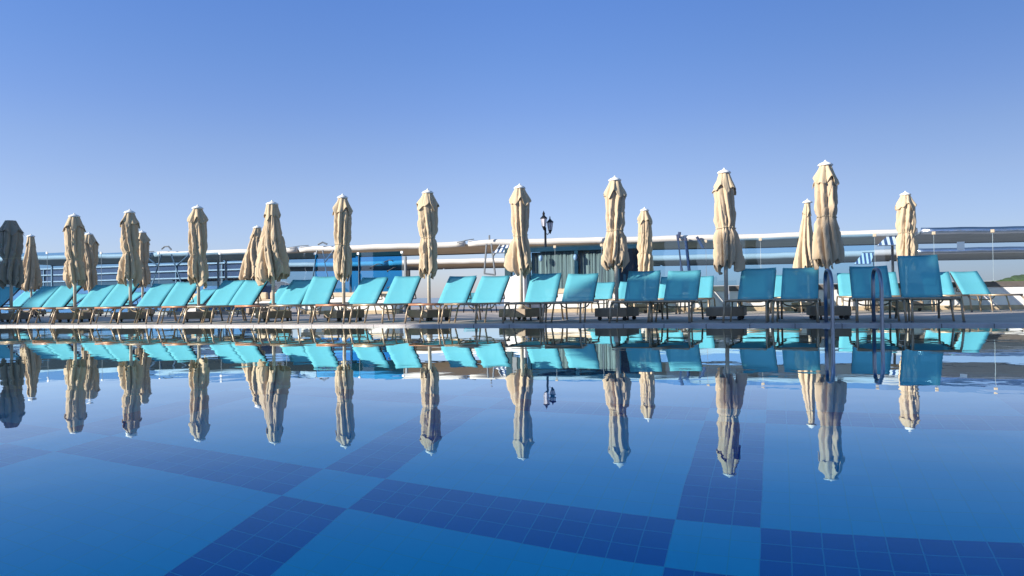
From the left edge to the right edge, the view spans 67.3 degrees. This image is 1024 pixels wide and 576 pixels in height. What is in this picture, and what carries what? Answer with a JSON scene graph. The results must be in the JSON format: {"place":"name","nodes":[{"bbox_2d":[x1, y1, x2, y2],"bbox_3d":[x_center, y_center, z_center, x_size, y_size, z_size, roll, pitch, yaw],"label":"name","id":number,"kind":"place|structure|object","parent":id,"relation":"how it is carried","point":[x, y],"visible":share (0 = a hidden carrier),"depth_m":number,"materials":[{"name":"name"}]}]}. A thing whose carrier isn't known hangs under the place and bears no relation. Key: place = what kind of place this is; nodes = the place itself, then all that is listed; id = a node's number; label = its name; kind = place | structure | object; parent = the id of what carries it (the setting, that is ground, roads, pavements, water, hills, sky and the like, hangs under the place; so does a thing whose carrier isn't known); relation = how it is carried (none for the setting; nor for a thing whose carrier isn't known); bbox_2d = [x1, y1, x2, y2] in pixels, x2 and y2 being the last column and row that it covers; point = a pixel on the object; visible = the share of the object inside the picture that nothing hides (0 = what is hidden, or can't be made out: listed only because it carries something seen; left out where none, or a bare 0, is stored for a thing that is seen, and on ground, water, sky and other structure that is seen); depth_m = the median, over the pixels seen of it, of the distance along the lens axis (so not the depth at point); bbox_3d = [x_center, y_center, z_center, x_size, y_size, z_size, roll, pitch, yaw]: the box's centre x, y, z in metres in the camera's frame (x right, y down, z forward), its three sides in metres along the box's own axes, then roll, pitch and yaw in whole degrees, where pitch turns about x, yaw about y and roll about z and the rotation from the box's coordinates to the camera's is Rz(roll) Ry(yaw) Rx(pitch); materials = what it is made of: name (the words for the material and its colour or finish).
{"place":"outdoors","nodes":[
{"label":"outdoors","id":0,"kind":"place"},
{"bbox_2d":[0,253,223,312],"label":"pergola roof","id":1,"kind":"structure","parent":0,"point":[56,260],"depth_m":35.95,"materials":[{"name":"white metal"}]},
{"bbox_2d":[6,280,288,289],"bbox_3d":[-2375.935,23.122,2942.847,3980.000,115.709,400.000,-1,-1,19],"label":"mountain","id":2,"kind":"structure","parent":0,"point":[214,283],"depth_m":2415.62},
{"bbox_2d":[183,294,208,312],"bbox_3d":[-9.752,0.506,23.713,0.590,0.670,0.540,-1,-1,19],"label":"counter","id":3,"kind":"object","parent":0,"point":[192,309],"visible":0.06,"depth_m":23.52,"materials":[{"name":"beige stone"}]},
{"bbox_2d":[154,247,355,309],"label":"pergola roof","id":4,"kind":"structure","parent":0,"point":[293,253],"depth_m":32.47,"materials":[{"name":"white paint"}]},
{"bbox_2d":[254,292,284,314],"bbox_3d":[-7.202,0.460,22.827,0.840,0.670,0.540,-1,-1,19],"label":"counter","id":5,"kind":"object","parent":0,"point":[264,297],"visible":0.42,"depth_m":22.73,"materials":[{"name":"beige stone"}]},
{"bbox_2d":[301,292,402,313],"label":"parapet wall","id":6,"kind":"structure","parent":0,"point":[338,298],"depth_m":22.22,"materials":[{"name":"beige stone"}]},
{"bbox_2d":[328,252,359,279],"bbox_3d":[-5.122,-0.449,22.522,1.489,1.143,0.040,-1,-1,19],"label":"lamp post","id":7,"kind":"object","parent":6,"relation":"on","point":[358,253],"visible":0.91,"depth_m":22.29,"materials":[{"name":"white metal"}]},
{"bbox_2d":[370,251,402,288],"bbox_3d":[-3.769,-0.470,22.045,1.439,1.135,0.053,-1,-1,19],"label":"glass panel","id":8,"kind":"object","parent":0,"point":[401,252],"visible":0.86,"depth_m":21.95,"materials":[{"name":"blue glass"}]},
{"bbox_2d":[286,306,503,313],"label":"terrace","id":9,"kind":"structure","parent":0,"point":[460,310],"depth_m":52.50,"materials":[{"name":"grey concrete"}]},
{"bbox_2d":[0,262,276,312],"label":"beach bar","id":10,"kind":"object","parent":9,"relation":"on","point":[164,272],"visible":0.06,"depth_m":41.72,"materials":[{"name":"blue metal"}]},
{"bbox_2d":[149,246,188,286],"bbox_3d":[-14.370,-0.218,32.097,2.234,3.094,0.070,-1,-1,19],"label":"canopy strut","id":11,"kind":"object","parent":9,"relation":"on","point":[178,264],"visible":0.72,"depth_m":32.06,"materials":[{"name":"grey metal"}]},
{"bbox_2d":[173,278,254,281],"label":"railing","id":12,"kind":"object","parent":9,"relation":"on","point":[234,279],"visible":0.18,"depth_m":45.10,"materials":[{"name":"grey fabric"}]},
{"bbox_2d":[170,261,440,271],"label":"pergola roof","id":13,"kind":"structure","parent":9,"relation":"on","point":[320,266],"depth_m":42.82,"materials":[{"name":"white metal"}]},
{"bbox_2d":[312,241,333,277],"bbox_3d":[-7.292,-0.298,29.638,1.057,2.992,0.070,-1,-1,19],"label":"canopy strut","id":14,"kind":"object","parent":9,"relation":"on","point":[328,257],"visible":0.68,"depth_m":29.62,"materials":[{"name":"grey metal"}]},
{"bbox_2d":[463,293,496,312],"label":"sun lounger","id":15,"kind":"object","parent":9,"relation":"on","point":[472,295],"visible":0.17,"depth_m":24.33,"materials":[{"name":"teal fabric"}]},
{"bbox_2d":[483,235,500,275],"bbox_3d":[-0.704,-1.159,27.354,0.689,1.450,0.070,-1,-1,19],"label":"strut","id":16,"kind":"object","parent":9,"relation":"on","point":[493,255],"visible":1,"depth_m":27.35,"materials":[{"name":"grey metal"}]},
{"bbox_2d":[388,258,660,268],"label":"pergola roof","id":17,"kind":"structure","parent":9,"relation":"on","point":[470,263],"depth_m":39.91,"materials":[{"name":"white metal"}]},
{"bbox_2d":[540,211,552,246],"bbox_3d":[1.171,-0.735,25.355,0.482,3.625,0.234,0,-1,-29],"label":"street lamp","id":18,"kind":"object","parent":9,"relation":"on","point":[543,218],"visible":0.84,"depth_m":25.33,"materials":[{"name":"black metal"}]},
{"bbox_2d":[676,232,703,270],"bbox_3d":[5.829,-0.446,25.079,0.908,2.809,0.100,-1,-1,19],"label":"canopy strut","id":19,"kind":"object","parent":9,"relation":"on","point":[678,235],"visible":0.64,"depth_m":25.10,"materials":[{"name":"silver metal"}]},
{"bbox_2d":[653,249,896,265],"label":"pergola roof","id":20,"kind":"structure","parent":9,"relation":"on","point":[884,255],"depth_m":35.45,"materials":[{"name":"white metal"}]},
{"bbox_2d":[854,252,873,265],"bbox_3d":[14.650,-0.494,31.894,0.860,1.998,0.495,-1,-1,19],"label":"striped awning","id":21,"kind":"object","parent":9,"relation":"on","point":[865,257],"visible":0.82,"depth_m":31.89,"materials":[{"name":"multicoloured fabric"}]},
{"bbox_2d":[894,246,1023,260],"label":"pergola roof","id":22,"kind":"structure","parent":9,"relation":"on","point":[991,253],"depth_m":32.08,"materials":[{"name":"white metal"}]},
{"bbox_2d":[299,241,494,284],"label":"pergola roof","id":23,"kind":"structure","parent":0,"point":[412,249],"depth_m":29.98,"materials":[{"name":"white metal"}]},
{"bbox_2d":[287,294,729,307],"bbox_3d":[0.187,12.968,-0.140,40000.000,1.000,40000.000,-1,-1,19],"label":"sea","id":24,"kind":"structure","parent":0,"point":[424,300],"depth_m":1899.89,"materials":[{"name":"blue liquid"}]},
{"bbox_2d":[0,326,1023,575],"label":"pool water","id":25,"kind":"structure","parent":0,"point":[640,450],"depth_m":2.33,"materials":[{"name":"blue liquid"}]},
{"bbox_2d":[0,309,1023,324],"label":"pool deck","id":26,"kind":"structure","parent":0,"point":[979,316],"depth_m":14.73,"materials":[{"name":"grey concrete"}]},
{"bbox_2d":[0,287,21,321],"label":"sun lounger","id":27,"kind":"object","parent":26,"relation":"on","point":[4,294],"visible":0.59,"depth_m":18.52,"materials":[{"name":"teal fabric"}]},
{"bbox_2d":[0,220,31,321],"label":"parasol","id":28,"kind":"object","parent":26,"relation":"on","point":[11,253],"visible":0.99,"depth_m":18.17,"materials":[{"name":"fabric"}]},
{"bbox_2d":[0,291,36,310],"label":"sun lounger","id":29,"kind":"object","parent":26,"relation":"on","point":[22,299],"visible":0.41,"depth_m":25.46,"materials":[{"name":"teal fabric"}]},
{"bbox_2d":[16,234,45,316],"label":"parasol","id":30,"kind":"object","parent":26,"relation":"on","point":[32,274],"visible":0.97,"depth_m":25.04,"materials":[{"name":"beige fabric"}]},
{"bbox_2d":[9,286,61,322],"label":"sun lounger","id":31,"kind":"object","parent":26,"relation":"on","point":[40,297],"visible":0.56,"depth_m":18.01,"materials":[{"name":"teal fabric"}]},
{"bbox_2d":[0,285,81,324],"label":"sun lounger","id":32,"kind":"object","parent":26,"relation":"on","point":[61,296],"visible":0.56,"depth_m":17.70,"materials":[{"name":"teal fabric"}]},
{"bbox_2d":[37,252,47,315],"bbox_3d":[-16.415,-0.135,26.455,1.232,2.175,0.100,-1,-1,19],"label":"lamp post","id":33,"kind":"object","parent":26,"relation":"on","point":[47,277],"visible":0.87,"depth_m":26.27,"materials":[{"name":"white metal"}]},
{"bbox_2d":[21,294,86,317],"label":"sun lounger","id":34,"kind":"object","parent":26,"relation":"on","point":[80,297],"visible":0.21,"depth_m":24.60,"materials":[{"name":"teal fabric"}]},
{"bbox_2d":[26,284,116,324],"bbox_3d":[-9.545,0.340,16.820,0.662,0.852,1.979,-1,-1,11],"label":"sun lounger","id":35,"kind":"object","parent":26,"relation":"on","point":[96,295],"visible":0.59,"depth_m":17.37,"materials":[{"name":"teal fabric"}]},
{"bbox_2d":[56,213,91,321],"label":"parasol","id":36,"kind":"object","parent":26,"relation":"on","point":[74,230],"visible":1,"depth_m":17.54,"materials":[{"name":"beige fabric"}]},
{"bbox_2d":[78,232,103,315],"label":"parasol","id":37,"kind":"object","parent":26,"relation":"on","point":[91,257],"visible":0.7,"depth_m":24.22,"materials":[{"name":"beige fabric"}]},
{"bbox_2d":[50,283,139,324],"bbox_3d":[-8.929,0.319,16.609,0.662,0.872,1.962,-1,-1,11],"label":"sun lounger","id":38,"kind":"object","parent":26,"relation":"on","point":[118,296],"visible":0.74,"depth_m":17.11,"materials":[{"name":"teal fabric"}]},
{"bbox_2d":[95,252,101,314],"bbox_3d":[-14.147,-0.135,25.667,1.232,2.093,0.100,-1,-1,19],"label":"lamp post","id":39,"kind":"object","parent":26,"relation":"on","point":[101,271],"visible":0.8,"depth_m":25.48,"materials":[{"name":"white metal"}]},
{"bbox_2d":[92,291,145,316],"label":"sun lounger","id":40,"kind":"object","parent":26,"relation":"on","point":[135,295],"visible":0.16,"depth_m":23.91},
{"bbox_2d":[113,209,146,321],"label":"parasol","id":41,"kind":"object","parent":26,"relation":"on","point":[130,267],"visible":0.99,"depth_m":17.00,"materials":[{"name":"beige fabric"}]},
{"bbox_2d":[89,283,177,323],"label":"sun lounger","id":42,"kind":"object","parent":26,"relation":"on","point":[156,295],"visible":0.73,"depth_m":16.77,"materials":[{"name":"teal fabric"}]},
{"bbox_2d":[134,230,154,315],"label":"parasol","id":43,"kind":"object","parent":26,"relation":"on","point":[144,241],"visible":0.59,"depth_m":23.54,"materials":[{"name":"beige fabric"}]},
{"bbox_2d":[116,282,200,323],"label":"sun lounger","id":44,"kind":"object","parent":26,"relation":"on","point":[181,294],"visible":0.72,"depth_m":16.55,"materials":[{"name":"teal fabric"}]},
{"bbox_2d":[158,252,188,314],"bbox_3d":[-10.746,-0.136,24.485,1.232,1.971,0.100,-1,-1,19],"label":"glass panel","id":45,"kind":"object","parent":26,"relation":"on","point":[177,313],"visible":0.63,"depth_m":24.44,"materials":[{"name":"glass"}]},
{"bbox_2d":[152,289,216,316],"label":"sun lounger","id":46,"kind":"object","parent":26,"relation":"on","point":[206,295],"visible":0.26,"depth_m":23.09,"materials":[{"name":"teal fabric"}]},
{"bbox_2d":[184,204,213,321],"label":"parasol","id":47,"kind":"object","parent":26,"relation":"on","point":[197,271],"visible":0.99,"depth_m":16.38,"materials":[{"name":"beige fabric"}]},
{"bbox_2d":[156,280,246,323],"bbox_3d":[-6.273,0.266,15.679,0.662,0.882,1.953,-1,-1,18],"label":"sun lounger","id":48,"kind":"object","parent":26,"relation":"on","point":[225,292],"visible":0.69,"depth_m":16.24,"materials":[{"name":"teal fabric"}]},
{"bbox_2d":[214,252,220,313],"bbox_3d":[-9.613,-0.136,24.091,1.232,1.930,0.100,-1,-1,19],"label":"lamp post","id":49,"kind":"object","parent":26,"relation":"on","point":[217,312],"visible":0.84,"depth_m":23.89,"materials":[{"name":"white plastic"}]},
{"bbox_2d":[182,280,269,323],"bbox_3d":[-5.698,0.260,15.466,0.662,0.872,1.962,-1,-1,16],"label":"sun lounger","id":50,"kind":"object","parent":26,"relation":"on","point":[249,292],"visible":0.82,"depth_m":15.98,"materials":[{"name":"teal fabric"}]},
{"bbox_2d":[222,253,252,313],"bbox_3d":[-8.479,-0.136,23.697,1.232,1.889,0.100,-1,-1,19],"label":"glass panel","id":51,"kind":"object","parent":26,"relation":"on","point":[227,312],"visible":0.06,"depth_m":23.68,"materials":[{"name":"glass"}]},
{"bbox_2d":[239,225,268,315],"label":"parasol","id":52,"kind":"object","parent":26,"relation":"on","point":[247,269],"visible":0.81,"depth_m":22.11,"materials":[{"name":"beige fabric"}]},
{"bbox_2d":[236,285,297,316],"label":"sun lounger","id":53,"kind":"object","parent":26,"relation":"on","point":[280,291],"visible":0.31,"depth_m":22.07,"materials":[{"name":"teal fabric"}]},
{"bbox_2d":[229,279,316,323],"bbox_3d":[-4.633,0.245,15.116,0.662,0.862,1.971,-1,-1,19],"label":"sun lounger","id":54,"kind":"object","parent":26,"relation":"on","point":[295,292],"visible":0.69,"depth_m":15.63,"materials":[{"name":"teal fabric"}]},
{"bbox_2d":[255,200,291,321],"bbox_3d":[-4.949,-0.565,15.886,0.671,2.504,0.656,0,-1,-32],"label":"parasol","id":55,"kind":"object","parent":26,"relation":"on","point":[272,263],"visible":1,"depth_m":15.74,"materials":[{"name":"beige fabric"}]},
{"bbox_2d":[265,276,341,323],"bbox_3d":[-3.981,0.207,14.819,0.662,0.912,1.925,-1,-1,11],"label":"sun lounger","id":56,"kind":"object","parent":26,"relation":"on","point":[320,290],"visible":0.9,"depth_m":15.37,"materials":[{"name":"teal fabric"}]},
{"bbox_2d":[324,194,363,321],"bbox_3d":[-3.365,-0.614,15.338,0.600,2.544,0.600,0,-1,-38],"label":"parasol","id":57,"kind":"object","parent":26,"relation":"on","point":[342,254],"visible":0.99,"depth_m":15.24,"materials":[{"name":"beige fabric"}]},
{"bbox_2d":[318,290,376,315],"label":"sun lounger","id":58,"kind":"object","parent":26,"relation":"on","point":[349,300],"visible":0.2,"depth_m":20.20,"materials":[{"name":"teal fabric"}]},
{"bbox_2d":[311,277,389,323],"bbox_3d":[-3.001,0.211,14.517,0.662,0.872,1.962,-1,-1,16],"label":"sun lounger","id":59,"kind":"object","parent":26,"relation":"on","point":[369,291],"visible":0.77,"depth_m":15.06,"materials":[{"name":"teal fabric"}]},
{"bbox_2d":[348,276,423,323],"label":"sun lounger","id":60,"kind":"object","parent":26,"relation":"on","point":[402,290],"visible":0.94,"depth_m":14.79,"materials":[{"name":"teal fabric"}]},
{"bbox_2d":[404,256,410,313],"bbox_3d":[-2.965,-0.088,21.781,0.170,1.620,0.080,-1,-1,19],"label":"gate post","id":61,"kind":"object","parent":26,"relation":"on","point":[406,272],"visible":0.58,"depth_m":21.76,"materials":[{"name":"grey metal"}]},
{"bbox_2d":[407,188,449,320],"bbox_3d":[-1.599,-0.641,14.724,0.600,2.534,0.600,-1,-1,44],"label":"parasol","id":62,"kind":"object","parent":26,"relation":"on","point":[427,204],"visible":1,"depth_m":14.62,"materials":[{"name":"beige fabric"}]},
{"bbox_2d":[404,275,478,323],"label":"sun lounger","id":63,"kind":"object","parent":26,"relation":"on","point":[457,289],"visible":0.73,"depth_m":14.45,"materials":[{"name":"teal fabric"}]},
{"bbox_2d":[440,275,511,323],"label":"sun lounger","id":64,"kind":"object","parent":26,"relation":"on","point":[490,289],"visible":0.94,"depth_m":14.22,"materials":[{"name":"teal fabric"}]},
{"bbox_2d":[499,184,542,320],"bbox_3d":[0.158,-0.663,14.114,0.600,2.514,0.600,-1,-1,37],"label":"parasol","id":65,"kind":"object","parent":26,"relation":"on","point":[518,262],"visible":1,"depth_m":14.01,"materials":[{"name":"beige fabric"}]},
{"bbox_2d":[502,273,563,323],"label":"sun lounger","id":66,"kind":"object","parent":26,"relation":"on","point":[542,289],"visible":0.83,"depth_m":13.86,"materials":[{"name":"teal fabric"}]},
{"bbox_2d":[541,273,599,322],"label":"sun lounger","id":67,"kind":"object","parent":26,"relation":"on","point":[580,289],"visible":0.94,"depth_m":13.64,"materials":[{"name":"teal fabric"}]},
{"bbox_2d":[576,282,614,314],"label":"sun lounger","id":68,"kind":"object","parent":26,"relation":"on","point":[604,291],"visible":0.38,"depth_m":19.07,"materials":[{"name":"teal fabric"}]},
{"bbox_2d":[595,176,638,320],"bbox_3d":[1.830,-0.708,13.533,0.600,2.544,0.600,-1,-1,30],"label":"parasol","id":69,"kind":"object","parent":26,"relation":"on","point":[615,256],"visible":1,"depth_m":13.41,"materials":[{"name":"beige fabric"}]},
{"bbox_2d":[527,286,723,312],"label":"parapet wall","id":70,"kind":"structure","parent":26,"relation":"on","point":[718,293],"depth_m":19.48,"materials":[{"name":"white paint"}]},
{"bbox_2d":[607,282,643,311],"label":"sun lounger","id":71,"kind":"object","parent":26,"relation":"on","point":[622,288],"visible":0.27,"depth_m":18.84,"materials":[{"name":"teal fabric"}]},
{"bbox_2d":[608,270,663,322],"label":"sun lounger","id":72,"kind":"object","parent":26,"relation":"on","point":[642,286],"visible":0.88,"depth_m":13.29,"materials":[{"name":"blue fabric"}]},
{"bbox_2d":[629,207,663,312],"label":"parasol","id":73,"kind":"object","parent":26,"relation":"on","point":[645,247],"visible":0.94,"depth_m":18.46,"materials":[{"name":"beige fabric"}]},
{"bbox_2d":[647,277,686,313],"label":"sun lounger","id":74,"kind":"object","parent":26,"relation":"on","point":[663,281],"visible":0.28,"depth_m":18.46,"materials":[{"name":"blue fabric"}]},
{"bbox_2d":[647,270,703,322],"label":"sun lounger","id":75,"kind":"object","parent":26,"relation":"on","point":[682,286],"visible":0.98,"depth_m":13.11,"materials":[{"name":"blue fabric"}]},
{"bbox_2d":[679,276,715,313],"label":"sun lounger","id":76,"kind":"object","parent":26,"relation":"on","point":[706,287],"visible":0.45,"depth_m":18.23,"materials":[{"name":"blue fabric"}]},
{"bbox_2d":[706,168,746,319],"bbox_3d":[3.587,-0.745,12.923,0.628,2.554,0.628,-1,-1,19],"label":"parasol","id":77,"kind":"object","parent":26,"relation":"on","point":[727,251],"visible":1,"depth_m":12.81,"materials":[{"name":"beige fabric"}]},
{"bbox_2d":[722,267,779,322],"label":"sun lounger","id":78,"kind":"object","parent":26,"relation":"on","point":[756,285],"visible":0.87,"depth_m":12.69,"materials":[{"name":"blue fabric"}]},
{"bbox_2d":[769,275,802,313],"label":"sun lounger","id":79,"kind":"object","parent":26,"relation":"on","point":[778,284],"visible":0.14,"depth_m":17.59,"materials":[{"name":"blue fabric"}]},
{"bbox_2d":[771,267,821,322],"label":"sun lounger","id":80,"kind":"object","parent":26,"relation":"on","point":[800,284],"visible":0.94,"depth_m":12.44,"materials":[{"name":"blue fabric"}]},
{"bbox_2d":[791,199,823,311],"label":"parasol","id":81,"kind":"object","parent":26,"relation":"on","point":[803,257],"visible":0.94,"depth_m":17.29,"materials":[{"name":"beige fabric"}]},
{"bbox_2d":[806,160,850,319],"bbox_3d":[5.079,-0.782,12.405,0.600,2.574,0.600,-1,-1,15],"label":"parasol","id":82,"kind":"object","parent":26,"relation":"on","point":[828,251],"visible":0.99,"depth_m":12.28,"materials":[{"name":"beige fabric"}]},
{"bbox_2d":[822,267,883,326],"bbox_3d":[4.635,0.657,10.432,0.730,1.866,0.474,-1,-1,10],"label":"pool ladder","id":83,"kind":"object","parent":26,"relation":"attached to","point":[827,271],"visible":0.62,"depth_m":10.35,"materials":[{"name":"silver metal"}]},
{"bbox_2d":[836,273,876,312],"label":"sun lounger","id":84,"kind":"object","parent":26,"relation":"on","point":[844,285],"visible":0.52,"depth_m":17.16,"materials":[{"name":"blue fabric"}]},
{"bbox_2d":[729,281,1023,310],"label":"parapet wall","id":85,"kind":"structure","parent":26,"relation":"on","point":[1005,287],"depth_m":17.14,"materials":[{"name":"white paint"}]},
{"bbox_2d":[848,265,907,322],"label":"sun lounger","id":86,"kind":"object","parent":26,"relation":"on","point":[860,280],"visible":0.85,"depth_m":12.14,"materials":[{"name":"blue fabric"}]},
{"bbox_2d":[867,272,910,312],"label":"sun lounger","id":87,"kind":"object","parent":26,"relation":"on","point":[894,285],"visible":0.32,"depth_m":16.89,"materials":[{"name":"blue fabric"}]},
{"bbox_2d":[891,191,923,310],"bbox_3d":[8.577,-0.806,16.716,0.600,2.614,0.600,-1,-1,29],"label":"parasol","id":88,"kind":"object","parent":26,"relation":"on","point":[905,226],"visible":0.92,"depth_m":16.60,"materials":[{"name":"beige fabric"}]},
{"bbox_2d":[894,255,965,322],"bbox_3d":[6.094,-0.019,11.315,0.662,1.005,1.922,-1,-1,20],"label":"sun lounger","id":89,"kind":"object","parent":26,"relation":"on","point":[919,278],"visible":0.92,"depth_m":11.83,"materials":[{"name":"blue fabric"}]},
{"bbox_2d":[920,271,972,312],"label":"sun lounger","id":90,"kind":"object","parent":26,"relation":"on","point":[947,286],"visible":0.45,"depth_m":16.43,"materials":[{"name":"teal fabric"}]},
{"bbox_2d":[949,271,1023,311],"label":"sun lounger","id":91,"kind":"object","parent":26,"relation":"on","point":[971,283],"visible":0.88,"depth_m":16.40,"materials":[{"name":"teal fabric"}]},
{"bbox_2d":[0,0,1023,297],"label":"sky","id":92,"kind":"structure","parent":0,"point":[157,110],"materials":[{"name":"blue"}]},
{"bbox_2d":[504,248,526,308],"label":"entrance pillar","id":93,"kind":"structure","parent":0,"point":[511,293],"depth_m":20.20,"materials":[{"name":"white paint"}]},
{"bbox_2d":[527,244,638,288],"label":"poolside pavilion","id":94,"kind":"structure","parent":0,"point":[565,261],"depth_m":22.87,"materials":[{"name":"blue glass"}]},
{"bbox_2d":[468,228,917,271],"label":"pergola roof","id":95,"kind":"structure","parent":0,"point":[791,239],"depth_m":26.33,"materials":[{"name":"white metal"}]},
{"bbox_2d":[492,245,514,274],"bbox_3d":[-0.293,-0.674,27.240,0.478,1.848,0.721,-1,-1,42],"label":"striped awning","id":96,"kind":"object","parent":95,"relation":"hanging from","point":[501,249],"visible":0.47,"depth_m":27.22,"materials":[{"name":"white fabric"}]},
{"bbox_2d":[877,236,896,245],"bbox_3d":[11.428,-0.702,23.169,0.808,1.838,0.495,-1,-1,19],"label":"striped awning","id":97,"kind":"object","parent":95,"relation":"hanging from","point":[889,241],"visible":0.47,"depth_m":23.13,"materials":[{"name":"multicoloured fabric"}]},
{"bbox_2d":[915,226,1023,243],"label":"pergola roof","id":98,"kind":"structure","parent":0,"point":[950,235],"depth_m":23.61,"materials":[{"name":"white metal"}]},
{"bbox_2d":[957,229,994,280],"bbox_3d":[10.132,-0.722,17.223,1.189,1.135,0.040,-1,-1,19],"label":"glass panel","id":99,"kind":"object","parent":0,"point":[960,245],"visible":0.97,"depth_m":17.23,"materials":[{"name":"clear glass"}]},
{"bbox_2d":[986,274,1023,281],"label":"wooded hill","id":100,"kind":"structure","parent":0,"point":[1017,277],"depth_m":769.32,"materials":[{"name":"green plant"}]},
{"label":"pool floor","id":101,"kind":"structure","parent":0,"visible":0},
{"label":"pool wall","id":102,"kind":"structure","parent":101,"relation":"on","visible":0},
{"bbox_2d":[0,322,1023,326],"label":"kerb","id":103,"kind":"structure","parent":102,"relation":"on","point":[555,324],"depth_m":11.96,"materials":[{"name":"beige stone"}]}
]}

